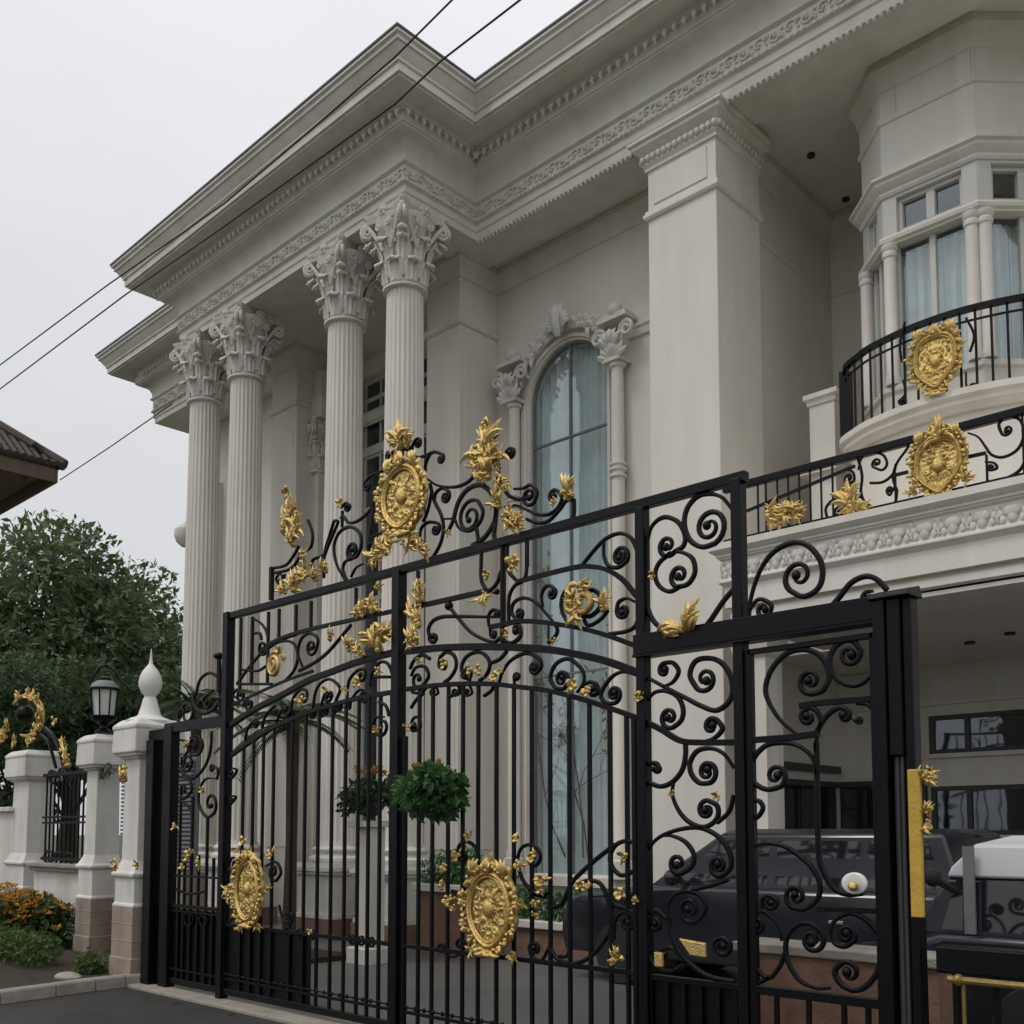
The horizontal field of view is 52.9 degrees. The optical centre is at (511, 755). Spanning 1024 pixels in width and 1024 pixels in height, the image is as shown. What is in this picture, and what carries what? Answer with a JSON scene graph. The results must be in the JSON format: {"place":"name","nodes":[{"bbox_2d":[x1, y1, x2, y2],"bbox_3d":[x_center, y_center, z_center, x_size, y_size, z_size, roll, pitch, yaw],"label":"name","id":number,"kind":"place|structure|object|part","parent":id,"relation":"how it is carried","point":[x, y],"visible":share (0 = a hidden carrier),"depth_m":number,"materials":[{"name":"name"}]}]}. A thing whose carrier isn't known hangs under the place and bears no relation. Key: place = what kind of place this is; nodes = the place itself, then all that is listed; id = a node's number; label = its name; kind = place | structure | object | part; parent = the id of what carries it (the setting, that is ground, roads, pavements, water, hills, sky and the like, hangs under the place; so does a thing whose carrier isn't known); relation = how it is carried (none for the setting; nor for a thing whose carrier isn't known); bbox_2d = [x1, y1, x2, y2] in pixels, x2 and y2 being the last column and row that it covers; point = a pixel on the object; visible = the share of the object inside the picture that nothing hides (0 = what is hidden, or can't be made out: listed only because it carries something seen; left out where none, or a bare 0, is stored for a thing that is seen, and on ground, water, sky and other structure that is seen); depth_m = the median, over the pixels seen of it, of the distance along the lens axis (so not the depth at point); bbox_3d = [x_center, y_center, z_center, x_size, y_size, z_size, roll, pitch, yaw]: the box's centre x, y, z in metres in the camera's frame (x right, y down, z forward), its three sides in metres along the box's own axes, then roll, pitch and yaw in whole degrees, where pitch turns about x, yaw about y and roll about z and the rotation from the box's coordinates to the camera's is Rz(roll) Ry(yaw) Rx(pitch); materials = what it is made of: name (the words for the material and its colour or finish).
{"place":"outdoors","nodes":[
{"label":"outdoors","id":0,"kind":"place"},
{"bbox_2d":[54,835,122,857],"bbox_3d":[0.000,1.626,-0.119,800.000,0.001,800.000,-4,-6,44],"label":"ground","id":1,"kind":"structure","parent":0,"point":[83,844],"depth_m":124.70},
{"bbox_2d":[0,807,14,891],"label":"fence wall","id":2,"kind":"structure","parent":1,"relation":"on","point":[6,828],"depth_m":15.95,"materials":[{"name":"white paint"}]},
{"bbox_2d":[3,750,61,901],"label":"fence pier","id":3,"kind":"structure","parent":1,"relation":"on","point":[25,770],"depth_m":15.54,"materials":[{"name":"white concrete"}]},
{"bbox_2d":[0,745,64,824],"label":"garden tree","id":4,"kind":"object","parent":1,"relation":"on","point":[6,797],"visible":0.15,"depth_m":22.78,"materials":[{"name":"green plant"}]},
{"bbox_2d":[0,420,67,514],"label":"neighbour house","id":5,"kind":"structure","parent":1,"relation":"on","point":[29,468],"depth_m":21.90,"materials":[{"name":"tile"}]},
{"bbox_2d":[26,862,77,935],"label":"fence wall","id":6,"kind":"structure","parent":1,"relation":"on","point":[59,880],"depth_m":14.51,"materials":[{"name":"concrete"}]},
{"bbox_2d":[0,687,87,863],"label":"iron fence","id":7,"kind":"object","parent":6,"relation":"on","point":[25,713],"visible":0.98,"depth_m":14.96,"materials":[{"name":"black metal"}]},
{"bbox_2d":[0,646,110,791],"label":"garden tree","id":8,"kind":"object","parent":1,"relation":"on","point":[46,680],"visible":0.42,"depth_m":28.82,"materials":[{"name":"green plant"}]},
{"bbox_2d":[0,692,139,862],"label":"garden tree","id":9,"kind":"object","parent":1,"relation":"on","point":[70,719],"visible":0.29,"depth_m":23.36,"materials":[{"name":"green plant"}]},
{"bbox_2d":[0,973,139,1003],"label":"kerb","id":10,"kind":"structure","parent":1,"relation":"on","point":[37,991],"depth_m":10.09,"materials":[{"name":"concrete"}]},
{"bbox_2d":[0,508,183,861],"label":"shade tree","id":11,"kind":"object","parent":1,"relation":"on","point":[91,611],"visible":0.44,"depth_m":35.06,"materials":[{"name":"green plant"}]},
{"bbox_2d":[73,734,124,952],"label":"fence pier","id":12,"kind":"structure","parent":1,"relation":"on","point":[93,905],"depth_m":13.18,"materials":[{"name":"white concrete"}]},
{"bbox_2d":[88,664,139,733],"bbox_3d":[-5.109,-0.736,13.310,0.801,0.924,0.402,-1,-4,18],"label":"carriage lantern","id":13,"kind":"object","parent":12,"relation":"on","point":[104,692],"visible":0.91,"depth_m":13.26,"materials":[{"name":"black metal"}]},
{"bbox_2d":[57,658,181,742],"bbox_3d":[-9.073,0.557,25.880,4.204,5.910,5.003,-1,-4,10],"label":"garden tree","id":14,"kind":"object","parent":1,"relation":"on","point":[126,696],"visible":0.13,"depth_m":24.84,"materials":[{"name":"green plant"}]},
{"bbox_2d":[109,649,184,974],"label":"gate pier","id":15,"kind":"structure","parent":1,"relation":"on","point":[130,736],"depth_m":10.95,"materials":[{"name":"white concrete"}]},
{"bbox_2d":[99,753,204,910],"bbox_3d":[-4.439,1.271,12.533,2.060,2.500,0.409,-4,-6,44],"label":"louvre panel","id":16,"kind":"object","parent":1,"relation":"on","point":[106,771],"visible":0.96,"depth_m":11.94,"materials":[{"name":"white tile"}]},
{"bbox_2d":[127,983,361,1023],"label":"gate threshold","id":17,"kind":"object","parent":1,"relation":"on","point":[260,1009],"visible":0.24,"depth_m":9.29,"materials":[{"name":"concrete"}]},
{"bbox_2d":[140,652,221,992],"bbox_3d":[-3.310,0.689,10.354,1.440,3.343,0.156,-4,-6,44],"label":"iron screen","id":18,"kind":"object","parent":17,"relation":"on","point":[178,945],"visible":0.98,"depth_m":10.43,"materials":[{"name":"black metal"}]},
{"bbox_2d":[215,416,889,1023],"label":"iron gateway","id":19,"kind":"object","parent":17,"relation":"on","point":[405,494],"visible":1,"depth_m":7.26,"materials":[{"name":"black metal"}]},
{"bbox_2d":[221,649,390,1023],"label":"gate leaf","id":20,"kind":"object","parent":19,"relation":"attached to","point":[270,965],"visible":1,"depth_m":8.94,"materials":[{"name":"black metal"}]},
{"bbox_2d":[400,643,639,1023],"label":"gate leaf","id":21,"kind":"object","parent":19,"relation":"attached to","point":[490,905],"visible":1,"depth_m":7.11,"materials":[{"name":"black metal"}]},
{"bbox_2d":[389,758,471,824],"bbox_3d":[-0.640,0.266,7.503,0.665,0.501,0.544,-2,-5,22],"label":"flower basket","id":22,"kind":"object","parent":21,"relation":"hanging from","point":[429,789],"visible":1,"depth_m":7.38,"materials":[{"name":"green plant"}]},
{"bbox_2d":[634,656,738,1023],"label":"iron screen","id":23,"kind":"object","parent":19,"relation":"attached to","point":[713,999],"visible":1,"depth_m":6.13,"materials":[{"name":"black metal"}]},
{"bbox_2d":[744,632,882,1023],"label":"wicket gate","id":24,"kind":"structure","parent":19,"relation":"attached to","point":[854,884],"depth_m":5.62,"materials":[{"name":"black metal"}]},
{"bbox_2d":[867,586,939,1023],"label":"gate post","id":25,"kind":"object","parent":17,"relation":"on","point":[901,807],"visible":1,"depth_m":5.25,"materials":[{"name":"black metal"}]},
{"bbox_2d":[936,944,1023,1023],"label":"railing","id":26,"kind":"object","parent":17,"relation":"on","point":[996,965],"visible":1,"depth_m":4.93,"materials":[{"name":"black metal"}]},
{"bbox_2d":[0,987,285,1023],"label":"road","id":27,"kind":"structure","parent":0,"point":[125,1005],"depth_m":9.15,"materials":[{"name":"grey asphalt"}]},
{"bbox_2d":[0,943,345,988],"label":"flower bed","id":28,"kind":"object","parent":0,"point":[12,976],"depth_m":11.37,"materials":[{"name":"soil"}]},
{"bbox_2d":[0,881,41,939],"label":"flowering shrub","id":29,"kind":"object","parent":28,"relation":"on","point":[3,902],"visible":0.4,"depth_m":13.39,"materials":[{"name":"orange plant"}]},
{"bbox_2d":[0,921,64,966],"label":"shrub","id":30,"kind":"object","parent":28,"relation":"on","point":[20,945],"visible":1,"depth_m":11.68,"materials":[{"name":"green plant"}]},
{"bbox_2d":[0,888,67,943],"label":"flowering shrub","id":31,"kind":"object","parent":28,"relation":"on","point":[36,906],"visible":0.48,"depth_m":13.39,"materials":[{"name":"orange plant"}]},
{"bbox_2d":[2,896,74,950],"bbox_3d":[-6.176,2.297,13.559,1.096,0.918,1.056,-4,-6,44],"label":"flowering shrub","id":32,"kind":"object","parent":28,"relation":"on","point":[63,925],"visible":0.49,"depth_m":13.39,"materials":[{"name":"green plant"}]},
{"bbox_2d":[54,971,81,979],"bbox_3d":[-4.634,2.313,10.750,0.410,0.105,0.234,-4,-6,44],"label":"garden stone","id":33,"kind":"object","parent":28,"relation":"on","point":[67,975],"visible":0.69,"depth_m":10.65,"materials":[{"name":"stone"}]},
{"bbox_2d":[70,945,108,974],"bbox_3d":[-4.541,2.276,11.113,0.434,0.462,0.486,-1,-4,7],"label":"round bush","id":34,"kind":"object","parent":28,"relation":"on","point":[90,962],"visible":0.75,"depth_m":11.02,"materials":[{"name":"green plant"}]},
{"bbox_2d":[0,0,452,364],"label":"overhead cable","id":35,"kind":"object","parent":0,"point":[347,98],"visible":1,"depth_m":8.83,"materials":[{"name":"black rubber"}]},
{"bbox_2d":[0,0,520,388],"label":"overhead cable","id":36,"kind":"object","parent":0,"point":[396,102],"visible":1,"depth_m":8.39,"materials":[{"name":"black rubber"}]},
{"bbox_2d":[0,0,582,834],"label":"sky","id":37,"kind":"structure","parent":0,"point":[114,113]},
{"bbox_2d":[262,916,737,1023],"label":"driveway","id":38,"kind":"structure","parent":0,"point":[580,997],"depth_m":10.48,"materials":[{"name":"grey concrete"}]},
{"bbox_2d":[158,674,251,850],"bbox_3d":[-4.657,0.801,14.956,1.941,3.796,1.937,-4,-6,44],"label":"palm plant","id":39,"kind":"object","parent":38,"relation":"on","point":[171,713],"visible":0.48,"depth_m":14.95,"materials":[{"name":"green plant"}]},
{"bbox_2d":[213,691,363,930],"bbox_3d":[-2.741,0.864,12.778,1.865,3.352,1.820,-4,-6,44],"label":"palm plant","id":40,"kind":"object","parent":38,"relation":"on","point":[287,727],"visible":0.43,"depth_m":12.72,"materials":[{"name":"green plant"}]},
{"bbox_2d":[346,821,388,964],"bbox_3d":[-1.729,1.661,12.539,0.400,1.725,0.400,-4,-6,44],"label":"stone pedestal","id":41,"kind":"object","parent":38,"relation":"on","point":[373,898],"visible":0.42,"depth_m":12.43,"materials":[{"name":"white stone"}]},
{"bbox_2d":[334,764,388,817],"bbox_3d":[-1.714,0.438,12.646,0.911,0.669,0.963,2,-5,-29],"label":"flower basket","id":42,"kind":"object","parent":41,"relation":"on","point":[351,798],"visible":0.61,"depth_m":12.46,"materials":[{"name":"green plant"}]},
{"bbox_2d":[412,844,483,958],"bbox_3d":[-0.788,1.859,13.273,1.238,1.435,0.624,-4,-6,44],"label":"planter","id":43,"kind":"object","parent":38,"relation":"on","point":[439,921],"visible":0.46,"depth_m":13.15,"materials":[{"name":"ceramic"}]},
{"bbox_2d":[95,0,1023,944],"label":"mansion","id":44,"kind":"structure","parent":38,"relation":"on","point":[609,252],"depth_m":14.77,"materials":[{"name":"beige paint"}]},
{"bbox_2d":[60,404,171,479],"bbox_3d":[-8.732,-6.744,22.418,0.025,0.113,5.786,4,-6,-44],"label":"overhead cable","id":45,"kind":"object","parent":44,"relation":"attached to","point":[117,441],"visible":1,"depth_m":22.12,"materials":[{"name":"black rubber"}]},
{"bbox_2d":[361,353,426,842],"bbox_3d":[-1.713,-2.402,19.178,3.650,10.200,0.615,-4,-6,44],"label":"portico window","id":46,"kind":"structure","parent":44,"relation":"in","point":[376,415],"depth_m":20.08,"materials":[{"name":"grey glass"}]},
{"bbox_2d":[532,340,608,874],"bbox_3d":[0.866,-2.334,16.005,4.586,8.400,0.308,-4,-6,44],"label":"arched window","id":47,"kind":"structure","parent":44,"relation":"in","point":[574,399],"depth_m":16.00,"materials":[{"name":"teal glass"}]},
{"bbox_2d":[848,11,1023,419],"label":"bay window","id":48,"kind":"structure","parent":44,"relation":"in","point":[938,120],"depth_m":12.01,"materials":[{"name":"beige paint"}]},
{"bbox_2d":[505,884,687,966],"bbox_3d":[1.028,2.113,13.257,3.358,0.927,0.657,-4,-6,44],"label":"planter","id":49,"kind":"object","parent":38,"relation":"on","point":[540,933],"visible":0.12,"depth_m":13.58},
{"bbox_2d":[562,829,1001,984],"bbox_3d":[2.727,1.561,10.474,4.515,1.620,2.220,-4,-6,44],"label":"parked car","id":50,"kind":"object","parent":38,"relation":"on","point":[844,853],"visible":0.36,"depth_m":9.69,"materials":[{"name":"paint"}]},
{"bbox_3d":[3.072,1.043,10.179,2.956,0.430,1.581,-4,-6,44],"label":"window","id":51,"kind":"part","parent":50,"relation":"part of","materials":[{"name":"black glass"}]},
{"bbox_2d":[732,937,952,1023],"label":"brick planter","id":52,"kind":"object","parent":38,"relation":"on","point":[814,969],"visible":0.34,"depth_m":6.16,"materials":[{"name":"brick"}]},
{"bbox_2d":[925,836,1023,1023],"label":"parked van","id":53,"kind":"object","parent":38,"relation":"on","point":[978,900],"visible":0.5,"depth_m":6.67,"materials":[{"name":"paint"}]},
{"bbox_3d":[4.784,0.907,6.137,4.125,0.390,1.611,-4,-6,44],"label":"window","id":54,"kind":"part","parent":53,"relation":"part of","materials":[{"name":"grey glass"}]}
]}

